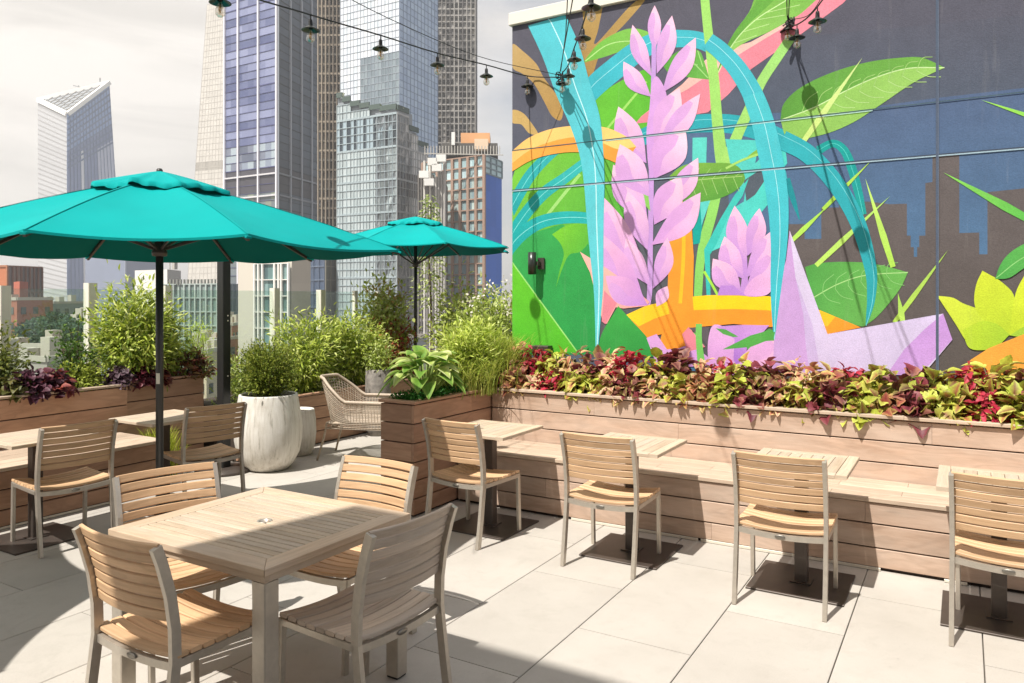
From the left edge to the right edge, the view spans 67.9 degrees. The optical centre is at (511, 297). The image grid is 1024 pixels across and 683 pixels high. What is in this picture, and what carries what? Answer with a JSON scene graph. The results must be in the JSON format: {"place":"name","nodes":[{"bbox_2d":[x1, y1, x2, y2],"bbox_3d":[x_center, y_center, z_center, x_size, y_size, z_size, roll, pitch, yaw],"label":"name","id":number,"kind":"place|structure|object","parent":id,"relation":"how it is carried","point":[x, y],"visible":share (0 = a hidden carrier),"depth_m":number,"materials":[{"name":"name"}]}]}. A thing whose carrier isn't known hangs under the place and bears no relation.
{"place":"outdoors","nodes":[
{"label":"outdoors","id":0,"kind":"place"},
{"bbox_2d":[11,294,53,335],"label":"building","id":1,"kind":"structure","parent":0,"point":[23,309],"depth_m":173.13,"materials":[{"name":"red brick"}]},
{"bbox_2d":[11,336,82,377],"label":"building","id":2,"kind":"structure","parent":0,"point":[46,344],"depth_m":99.58,"materials":[{"name":"grey concrete"}]},
{"bbox_2d":[11,311,97,342],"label":"distant trees","id":3,"kind":"object","parent":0,"point":[39,326],"visible":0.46,"depth_m":138.56,"materials":[{"name":"green plant"}]},
{"bbox_2d":[36,78,115,300],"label":"office tower","id":4,"kind":"structure","parent":0,"point":[75,144],"depth_m":633.07,"materials":[{"name":"grey glass"}]},
{"bbox_2d":[85,258,155,374],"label":"office block","id":5,"kind":"structure","parent":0,"point":[100,272],"depth_m":572.56,"materials":[{"name":"grey glass"}]},
{"bbox_2d":[135,263,180,317],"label":"white building","id":6,"kind":"structure","parent":0,"point":[172,274],"depth_m":306.82,"materials":[{"name":"white concrete"}]},
{"bbox_2d":[192,332,216,398],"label":"building","id":7,"kind":"structure","parent":0,"point":[208,384],"depth_m":122.85,"materials":[{"name":"white concrete"}]},
{"bbox_2d":[223,0,319,283],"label":"office tower","id":8,"kind":"structure","parent":0,"point":[269,104],"depth_m":309.65,"materials":[{"name":"blue glass"}]},
{"bbox_2d":[0,0,565,303],"label":"sky","id":9,"kind":"structure","parent":0,"point":[150,52],"materials":[{"name":"white"}]},
{"bbox_2d":[406,194,451,367],"bbox_3d":[-1.434,-0.031,13.219,0.845,3.524,0.860,0,0,31],"label":"young tree","id":10,"kind":"object","parent":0,"point":[428,287],"visible":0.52,"depth_m":13.19,"materials":[{"name":"green plant"}]},
{"bbox_2d":[0,433,1023,682],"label":"terrace floor","id":11,"kind":"structure","parent":0,"point":[522,607],"depth_m":4.05,"materials":[{"name":"beige tile"}]},
{"bbox_2d":[0,428,97,555],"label":"bistro table","id":12,"kind":"object","parent":11,"relation":"on","point":[53,533],"visible":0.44,"depth_m":5.42,"materials":[{"name":"beige wood"}]},
{"bbox_2d":[10,419,117,557],"bbox_3d":[-3.165,1.298,5.390,0.562,0.870,0.501,0,0,39],"label":"dining chair","id":13,"kind":"object","parent":11,"relation":"on","point":[85,476],"visible":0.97,"depth_m":5.28,"materials":[{"name":"brown wood"}]},
{"bbox_2d":[0,384,127,449],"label":"planter","id":14,"kind":"object","parent":11,"relation":"on","point":[100,403],"visible":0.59,"depth_m":6.81,"materials":[{"name":"brown wood"}]},
{"bbox_2d":[0,320,36,383],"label":"dark shrub","id":15,"kind":"object","parent":14,"relation":"in","point":[6,369],"visible":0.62,"depth_m":6.70,"materials":[{"name":"green plant"}]},
{"bbox_2d":[0,373,39,404],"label":"heuchera plant","id":16,"kind":"object","parent":14,"relation":"in","point":[16,389],"visible":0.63,"depth_m":6.48,"materials":[{"name":"green plant"}]},
{"bbox_2d":[1,364,55,404],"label":"heuchera plant","id":17,"kind":"object","parent":14,"relation":"in","point":[30,374],"visible":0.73,"depth_m":6.59,"materials":[{"name":"purple plant"}]},
{"bbox_2d":[36,367,79,398],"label":"heuchera plant","id":18,"kind":"object","parent":14,"relation":"in","point":[64,382],"visible":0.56,"depth_m":6.77,"materials":[{"name":"purple plant"}]},
{"bbox_2d":[31,312,113,380],"bbox_3d":[-4.150,0.549,7.284,0.645,0.837,0.604,0,0,12],"label":"dark shrub","id":19,"kind":"object","parent":14,"relation":"in","point":[70,352],"visible":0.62,"depth_m":7.24,"materials":[{"name":"green plant"}]},
{"bbox_2d":[48,351,114,391],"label":"shrub","id":20,"kind":"object","parent":14,"relation":"in","point":[87,381],"visible":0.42,"depth_m":7.14,"materials":[{"name":"green plant"}]},
{"bbox_2d":[102,365,138,390],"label":"heuchera plant","id":21,"kind":"object","parent":14,"relation":"in","point":[117,375],"visible":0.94,"depth_m":7.29,"materials":[{"name":"purple plant"}]},
{"bbox_2d":[0,432,155,529],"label":"wooden bench","id":22,"kind":"object","parent":11,"relation":"on","point":[133,453],"visible":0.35,"depth_m":6.16,"materials":[{"name":"brown wood"}]},
{"bbox_2d":[96,374,203,465],"bbox_3d":[-3.768,1.270,7.877,0.682,0.920,0.895,0,0,31],"label":"planter","id":23,"kind":"object","parent":11,"relation":"on","point":[181,394],"visible":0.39,"depth_m":7.76,"materials":[{"name":"brown wood"}]},
{"bbox_2d":[71,259,191,391],"bbox_3d":[-3.831,0.312,7.686,1.063,1.430,1.165,0,0,31],"label":"bamboo shrub","id":24,"kind":"object","parent":23,"relation":"in","point":[126,343],"visible":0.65,"depth_m":7.52,"materials":[{"name":"green plant"}]},
{"bbox_2d":[130,307,197,378],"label":"bamboo shrub","id":25,"kind":"object","parent":23,"relation":"in","point":[179,356],"visible":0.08,"depth_m":7.92,"materials":[{"name":"green plant"}]},
{"bbox_2d":[71,524,251,682],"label":"dining chair","id":26,"kind":"object","parent":11,"relation":"on","point":[191,626],"visible":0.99,"depth_m":2.85,"materials":[{"name":"brown wood"}]},
{"bbox_2d":[109,409,214,516],"bbox_3d":[-2.901,1.359,6.342,0.580,0.739,0.600,0,0,31],"label":"bistro table","id":27,"kind":"object","parent":11,"relation":"on","point":[173,416],"visible":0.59,"depth_m":6.31,"materials":[{"name":"beige wood"}]},
{"bbox_2d":[112,462,245,682],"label":"dining chair","id":28,"kind":"object","parent":11,"relation":"on","point":[186,575],"visible":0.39,"depth_m":3.76,"materials":[{"name":"brown wood"}]},
{"bbox_2d":[0,283,380,372],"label":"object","id":29,"kind":"object","parent":11,"relation":"on","point":[89,292],"visible":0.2,"depth_m":8.09,"materials":[{"name":"clear glass"}]},
{"bbox_2d":[0,168,400,557],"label":"patio umbrella","id":30,"kind":"object","parent":11,"relation":"on","point":[159,217],"visible":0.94,"depth_m":4.71,"materials":[{"name":"teal fabric"}]},
{"bbox_2d":[164,402,246,500],"bbox_3d":[-2.553,1.298,6.313,0.501,0.870,0.562,0,0,-44],"label":"dining chair","id":31,"kind":"object","parent":11,"relation":"on","point":[183,455],"visible":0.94,"depth_m":6.19,"materials":[{"name":"brown wood"}]},
{"bbox_2d":[194,261,249,476],"bbox_3d":[-2.872,0.420,7.586,0.550,2.620,0.550,0,0,31],"label":"steel post","id":32,"kind":"object","parent":11,"relation":"on","point":[229,468],"visible":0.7,"depth_m":7.55,"materials":[{"name":"grey metal"}]},
{"bbox_2d":[108,487,409,682],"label":"dining table","id":33,"kind":"object","parent":11,"relation":"on","point":[264,539],"visible":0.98,"depth_m":3.21,"materials":[{"name":"brown wood"}]},
{"bbox_2d":[234,391,302,471],"bbox_3d":[-2.463,1.351,7.706,0.666,0.757,0.666,0,0,31],"label":"plant pot","id":34,"kind":"object","parent":11,"relation":"on","point":[273,426],"visible":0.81,"depth_m":7.44,"materials":[{"name":"concrete"}]},
{"bbox_2d":[231,335,304,396],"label":"clipped shrub","id":35,"kind":"object","parent":34,"relation":"in","point":[269,371],"visible":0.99,"depth_m":7.58,"materials":[{"name":"green plant"}]},
{"bbox_2d":[297,407,315,456],"bbox_3d":[-2.364,1.480,8.402,0.400,0.500,0.400,0,0,31],"label":"plant pot","id":36,"kind":"object","parent":11,"relation":"on","point":[308,430],"visible":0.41,"depth_m":8.29,"materials":[{"name":"concrete"}]},
{"bbox_2d":[204,379,412,461],"bbox_3d":[-2.212,1.425,10.032,0.960,0.610,4.200,0,0,31],"label":"planter","id":37,"kind":"object","parent":11,"relation":"on","point":[317,401],"visible":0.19,"depth_m":9.07,"materials":[{"name":"brown wood"}]},
{"bbox_2d":[263,302,347,393],"bbox_3d":[-2.499,0.670,9.348,1.012,1.237,1.244,0,0,31],"label":"bamboo shrub","id":38,"kind":"object","parent":37,"relation":"in","point":[317,356],"visible":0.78,"depth_m":9.21,"materials":[{"name":"green plant"}]},
{"bbox_2d":[323,306,394,388],"bbox_3d":[-2.120,0.693,9.948,1.035,1.199,1.234,0,0,31],"label":"bamboo shrub","id":39,"kind":"object","parent":37,"relation":"in","point":[349,369],"visible":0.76,"depth_m":9.83,"materials":[{"name":"green plant"}]},
{"bbox_2d":[370,311,423,378],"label":"red leaf shrub","id":40,"kind":"object","parent":37,"relation":"in","point":[400,334],"visible":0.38,"depth_m":10.64,"materials":[{"name":"green plant"}]},
{"bbox_2d":[288,455,418,675],"bbox_3d":[-0.836,1.298,3.845,0.501,0.870,0.562,0,0,31],"label":"dining chair","id":41,"kind":"object","parent":11,"relation":"on","point":[341,566],"visible":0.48,"depth_m":3.95,"materials":[{"name":"brown wood"}]},
{"bbox_2d":[316,373,401,460],"bbox_3d":[-1.676,1.290,8.299,0.869,0.886,0.734,0,0,8],"label":"wicker armchair","id":42,"kind":"object","parent":11,"relation":"on","point":[369,419],"visible":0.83,"depth_m":8.07,"materials":[{"name":"beige wicker"}]},
{"bbox_2d":[279,503,457,682],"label":"dining chair","id":43,"kind":"object","parent":11,"relation":"on","point":[359,613],"visible":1,"depth_m":3.04,"materials":[{"name":"brown wood"}]},
{"bbox_2d":[365,368,390,436],"bbox_3d":[-1.692,1.315,9.602,0.321,0.830,0.320,0,0,31],"label":"plant pot","id":44,"kind":"object","parent":11,"relation":"on","point":[374,380],"visible":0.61,"depth_m":9.46,"materials":[{"name":"grey concrete"}]},
{"bbox_2d":[354,325,399,374],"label":"white flower shrub","id":45,"kind":"object","parent":44,"relation":"in","point":[382,356],"visible":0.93,"depth_m":9.56,"materials":[{"name":"green plant"}]},
{"bbox_2d":[349,263,423,362],"bbox_3d":[-1.825,0.653,11.005,1.086,2.337,1.136,0,0,-3],"label":"shrub","id":46,"kind":"object","parent":11,"relation":"on","point":[387,303],"visible":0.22,"depth_m":10.87,"materials":[{"name":"green plant"}]},
{"bbox_2d":[355,215,508,354],"bbox_3d":[-1.393,0.270,11.000,2.696,2.920,2.696,0,0,0],"label":"patio umbrella","id":47,"kind":"object","parent":11,"relation":"on","point":[415,236],"visible":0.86,"depth_m":10.60,"materials":[{"name":"teal fabric"}]},
{"bbox_2d":[378,388,492,516],"bbox_3d":[-0.484,1.274,6.780,0.370,0.912,1.710,0,0,31],"label":"planter","id":48,"kind":"object","parent":11,"relation":"on","point":[403,436],"visible":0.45,"depth_m":6.11,"materials":[{"name":"brown wood"}]},
{"bbox_2d":[376,345,465,399],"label":"hosta plant","id":49,"kind":"object","parent":48,"relation":"in","point":[427,385],"visible":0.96,"depth_m":6.25,"materials":[{"name":"green plant"}]},
{"bbox_2d":[389,383,482,404],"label":"groundcover","id":50,"kind":"object","parent":48,"relation":"in","point":[414,395],"visible":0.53,"depth_m":6.29,"materials":[{"name":"green plant"}]},
{"bbox_2d":[422,299,519,386],"bbox_3d":[-0.385,0.498,7.048,1.178,1.028,0.735,0,0,-39],"label":"feathery shrub","id":51,"kind":"object","parent":48,"relation":"in","point":[468,344],"visible":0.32,"depth_m":6.90,"materials":[{"name":"green plant"}]},
{"bbox_2d":[411,357,530,398],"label":"feather grass","id":52,"kind":"object","parent":48,"relation":"in","point":[471,382],"depth_m":6.72,"materials":[{"name":"green plant"}]},
{"bbox_2d":[435,332,541,393],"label":"feather grass","id":53,"kind":"object","parent":48,"relation":"in","point":[508,348],"depth_m":7.04,"materials":[{"name":"green plant"}]},
{"bbox_2d":[412,259,507,351],"bbox_3d":[-0.614,0.672,10.246,1.332,2.387,1.248,0,0,31],"label":"shrub","id":54,"kind":"object","parent":11,"relation":"on","point":[450,312],"visible":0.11,"depth_m":10.17,"materials":[{"name":"green plant"}]},
{"bbox_2d":[421,417,520,549],"bbox_3d":[-0.295,1.298,5.550,0.501,0.870,0.562,0,0,35],"label":"dining chair","id":55,"kind":"object","parent":11,"relation":"on","point":[468,472],"visible":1,"depth_m":5.40,"materials":[{"name":"brown wood"}]},
{"bbox_2d":[438,274,511,365],"bbox_3d":[-0.176,0.746,8.759,1.263,2.018,1.352,0,0,31],"label":"flowering shrub","id":56,"kind":"object","parent":11,"relation":"on","point":[492,321],"visible":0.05,"depth_m":8.64,"materials":[{"name":"green plant"}]},
{"bbox_2d":[458,279,511,338],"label":"flowering shrub","id":57,"kind":"object","parent":11,"relation":"on","point":[505,322],"visible":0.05,"depth_m":9.23,"materials":[{"name":"green plant"}]},
{"bbox_2d":[437,420,542,540],"bbox_3d":[-0.162,1.359,5.775,0.580,0.739,0.600,0,0,31],"label":"bistro table","id":58,"kind":"object","parent":11,"relation":"on","point":[500,527],"visible":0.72,"depth_m":5.74,"materials":[{"name":"brown wood"}]},
{"bbox_2d":[559,431,660,579],"bbox_3d":[0.651,1.298,5.001,0.501,0.870,0.562,0,0,29],"label":"dining chair","id":59,"kind":"object","parent":11,"relation":"on","point":[593,489],"visible":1,"depth_m":4.85,"materials":[{"name":"brown wood"}]},
{"bbox_2d":[579,432,686,569],"bbox_3d":[0.819,1.359,5.194,0.580,0.739,0.600,0,0,31],"label":"bistro table","id":60,"kind":"object","parent":11,"relation":"on","point":[614,547],"visible":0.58,"depth_m":5.16,"materials":[{"name":"beige wood"}]},
{"bbox_2d":[458,439,1023,593],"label":"wooden bench","id":61,"kind":"object","parent":11,"relation":"on","point":[895,527],"visible":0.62,"depth_m":5.28,"materials":[{"name":"brown wood"}]},
{"bbox_2d":[492,387,1023,485],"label":"planter","id":62,"kind":"object","parent":11,"relation":"on","point":[899,450],"visible":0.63,"depth_m":5.64,"materials":[{"name":"brown wood"}]},
{"bbox_2d":[495,364,529,396],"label":"coleus plant","id":63,"kind":"object","parent":62,"relation":"in","point":[520,378],"visible":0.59,"depth_m":6.87,"materials":[{"name":"green plant"}]},
{"bbox_2d":[528,345,571,389],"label":"coleus plant","id":64,"kind":"object","parent":62,"relation":"in","point":[550,364],"visible":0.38,"depth_m":6.93,"materials":[{"name":"yellow plant"}]},
{"bbox_2d":[550,366,591,400],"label":"coleus plant","id":65,"kind":"object","parent":62,"relation":"in","point":[575,378],"visible":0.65,"depth_m":6.60,"materials":[{"name":"yellow plant"}]},
{"bbox_2d":[605,346,649,388],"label":"coleus plant","id":66,"kind":"object","parent":62,"relation":"in","point":[630,354],"visible":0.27,"depth_m":6.54,"materials":[{"name":"red plant"}]},
{"bbox_2d":[608,362,660,406],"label":"coleus plant","id":67,"kind":"object","parent":62,"relation":"in","point":[630,383],"visible":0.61,"depth_m":6.33,"materials":[{"name":"red plant"}]},
{"bbox_2d":[630,347,673,396],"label":"coleus plant","id":68,"kind":"object","parent":62,"relation":"in","point":[656,352],"visible":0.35,"depth_m":6.40,"materials":[{"name":"green plant"}]},
{"bbox_2d":[639,348,699,398],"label":"coleus plant","id":69,"kind":"object","parent":62,"relation":"in","point":[672,357],"visible":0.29,"depth_m":6.37,"materials":[{"name":"red plant"}]},
{"bbox_2d":[647,372,698,403],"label":"coleus plant","id":70,"kind":"object","parent":62,"relation":"in","point":[679,378],"visible":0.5,"depth_m":6.15,"materials":[{"name":"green plant"}]},
{"bbox_2d":[671,372,721,413],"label":"coleus plant","id":71,"kind":"object","parent":62,"relation":"in","point":[701,391],"visible":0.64,"depth_m":6.01,"materials":[{"name":"red plant"}]},
{"bbox_2d":[701,375,749,416],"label":"coleus plant","id":72,"kind":"object","parent":62,"relation":"in","point":[722,397],"visible":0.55,"depth_m":5.89,"materials":[{"name":"green plant"}]},
{"bbox_2d":[714,351,769,395],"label":"coleus plant","id":73,"kind":"object","parent":62,"relation":"in","point":[739,375],"visible":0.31,"depth_m":6.00,"materials":[{"name":"green plant"}]},
{"bbox_2d":[724,369,775,421],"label":"coleus plant","id":74,"kind":"object","parent":62,"relation":"in","point":[747,399],"visible":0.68,"depth_m":5.83,"materials":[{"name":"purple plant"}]},
{"bbox_2d":[741,356,797,404],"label":"coleus plant","id":75,"kind":"object","parent":62,"relation":"in","point":[769,369],"visible":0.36,"depth_m":5.94,"materials":[{"name":"red plant"}]},
{"bbox_2d":[750,375,801,416],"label":"coleus plant","id":76,"kind":"object","parent":62,"relation":"in","point":[771,397],"visible":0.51,"depth_m":5.72,"materials":[{"name":"red plant"}]},
{"bbox_2d":[774,377,833,422],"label":"coleus plant","id":77,"kind":"object","parent":62,"relation":"in","point":[806,394],"visible":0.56,"depth_m":5.66,"materials":[{"name":"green plant"}]},
{"bbox_2d":[792,360,858,408],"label":"coleus plant","id":78,"kind":"object","parent":62,"relation":"in","point":[824,375],"visible":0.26,"depth_m":5.71,"materials":[{"name":"red plant"}]},
{"bbox_2d":[794,378,858,424],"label":"coleus plant","id":79,"kind":"object","parent":62,"relation":"in","point":[838,400],"visible":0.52,"depth_m":5.52,"materials":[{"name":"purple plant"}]},
{"bbox_2d":[826,377,891,429],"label":"coleus plant","id":80,"kind":"object","parent":62,"relation":"in","point":[861,387],"visible":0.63,"depth_m":5.41,"materials":[{"name":"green plant"}]},
{"bbox_2d":[846,364,906,410],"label":"coleus plant","id":81,"kind":"object","parent":62,"relation":"in","point":[876,372],"visible":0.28,"depth_m":5.51,"materials":[{"name":"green plant"}]},
{"bbox_2d":[856,388,915,420],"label":"coleus plant","id":82,"kind":"object","parent":62,"relation":"in","point":[887,397],"visible":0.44,"depth_m":5.36,"materials":[{"name":"red plant"}]},
{"bbox_2d":[888,385,935,438],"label":"coleus plant","id":83,"kind":"object","parent":62,"relation":"in","point":[918,413],"visible":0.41,"depth_m":5.24,"materials":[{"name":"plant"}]},
{"bbox_2d":[880,362,946,414],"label":"coleus plant","id":84,"kind":"object","parent":62,"relation":"in","point":[905,379],"visible":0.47,"depth_m":5.39,"materials":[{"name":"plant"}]},
{"bbox_2d":[908,365,974,416],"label":"coleus plant","id":85,"kind":"object","parent":62,"relation":"in","point":[933,377],"visible":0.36,"depth_m":5.33,"materials":[{"name":"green plant"}]},
{"bbox_2d":[921,382,991,434],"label":"coleus plant","id":86,"kind":"object","parent":62,"relation":"in","point":[957,405],"visible":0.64,"depth_m":5.13,"materials":[{"name":"yellow plant"}]},
{"bbox_2d":[945,361,998,412],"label":"coleus plant","id":87,"kind":"object","parent":62,"relation":"in","point":[968,377],"visible":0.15,"depth_m":5.28,"materials":[{"name":"red plant"}]},
{"bbox_2d":[960,385,1016,426],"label":"coleus plant","id":88,"kind":"object","parent":62,"relation":"in","point":[984,401],"visible":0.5,"depth_m":5.05,"materials":[{"name":"red plant"}]},
{"bbox_2d":[961,355,1023,411],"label":"coleus plant","id":89,"kind":"object","parent":62,"relation":"in","point":[1003,382],"visible":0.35,"depth_m":5.20,"materials":[{"name":"yellow plant"}]},
{"bbox_2d":[987,381,1023,429],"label":"coleus plant","id":90,"kind":"object","parent":62,"relation":"in","point":[1009,406],"visible":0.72,"depth_m":4.99,"materials":[{"name":"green plant"}]},
{"bbox_2d":[509,0,1023,382],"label":"mural building","id":91,"kind":"structure","parent":11,"relation":"on","point":[734,181],"depth_m":6.22,"materials":[{"name":"multicoloured paint"}]},
{"bbox_2d":[731,450,837,621],"bbox_3d":[1.580,1.298,4.393,0.501,0.870,0.562,0,0,29],"label":"dining chair","id":92,"kind":"object","parent":11,"relation":"on","point":[756,513],"visible":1,"depth_m":4.24,"materials":[{"name":"brown wood"}]},
{"bbox_2d":[741,448,859,606],"bbox_3d":[1.757,1.359,4.620,0.580,0.739,0.600,0,0,31],"label":"bistro table","id":93,"kind":"object","parent":11,"relation":"on","point":[799,578],"visible":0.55,"depth_m":4.59,"materials":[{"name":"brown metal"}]},
{"bbox_2d":[936,465,1023,641],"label":"bistro table","id":94,"kind":"object","parent":11,"relation":"on","point":[997,614],"visible":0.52,"depth_m":4.08,"materials":[{"name":"beige wood"}]},
{"bbox_2d":[948,471,1023,646],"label":"dining chair","id":95,"kind":"object","parent":11,"relation":"on","point":[978,547],"visible":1,"depth_m":3.76,"materials":[{"name":"brown wood"}]},
{"bbox_3d":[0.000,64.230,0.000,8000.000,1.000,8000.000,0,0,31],"label":"city ground","id":96,"kind":"structure","parent":0,"visible":0},
{"bbox_2d":[0,265,42,296],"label":"brick building","id":97,"kind":"structure","parent":96,"relation":"on","point":[10,275],"depth_m":215.05,"materials":[{"name":"red brick"}]},
{"bbox_2d":[164,279,237,357],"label":"office block","id":98,"kind":"structure","parent":96,"relation":"on","point":[198,300],"depth_m":234.50,"materials":[{"name":"green glass"}]},
{"bbox_2d":[188,4,222,283],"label":"office tower","id":99,"kind":"structure","parent":96,"relation":"on","point":[209,162],"depth_m":519.50,"materials":[{"name":"beige concrete"}]},
{"bbox_2d":[238,260,310,383],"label":"stone building","id":100,"kind":"structure","parent":96,"relation":"on","point":[290,280],"depth_m":151.98,"materials":[{"name":"beige stone"}]},
{"bbox_2d":[253,263,289,353],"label":"window frames","id":101,"kind":"structure","parent":100,"relation":"in","point":[279,279],"depth_m":151.24,"materials":[{"name":"white metal"}]},
{"bbox_2d":[311,259,335,331],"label":"office block","id":102,"kind":"structure","parent":96,"relation":"on","point":[323,274],"depth_m":243.78,"materials":[{"name":"grey glass"}]},
{"bbox_2d":[317,0,339,226],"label":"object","id":103,"kind":"structure","parent":96,"relation":"on","point":[328,44],"depth_m":284.90,"materials":[{"name":"beige concrete"}]},
{"bbox_2d":[336,0,437,333],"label":"office tower","id":104,"kind":"structure","parent":96,"relation":"on","point":[386,121],"depth_m":242.64,"materials":[{"name":"grey glass"}]},
{"bbox_2d":[418,154,447,350],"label":"building under construction","id":105,"kind":"structure","parent":96,"relation":"on","point":[430,184],"depth_m":207.79},
{"bbox_2d":[438,0,476,152],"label":"tower under construction","id":106,"kind":"structure","parent":96,"relation":"on","point":[457,81],"depth_m":430.60},
{"bbox_2d":[421,132,502,322],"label":"apartment tower","id":107,"kind":"structure","parent":96,"relation":"on","point":[474,170],"depth_m":219.28,"materials":[{"name":"brown glass"}]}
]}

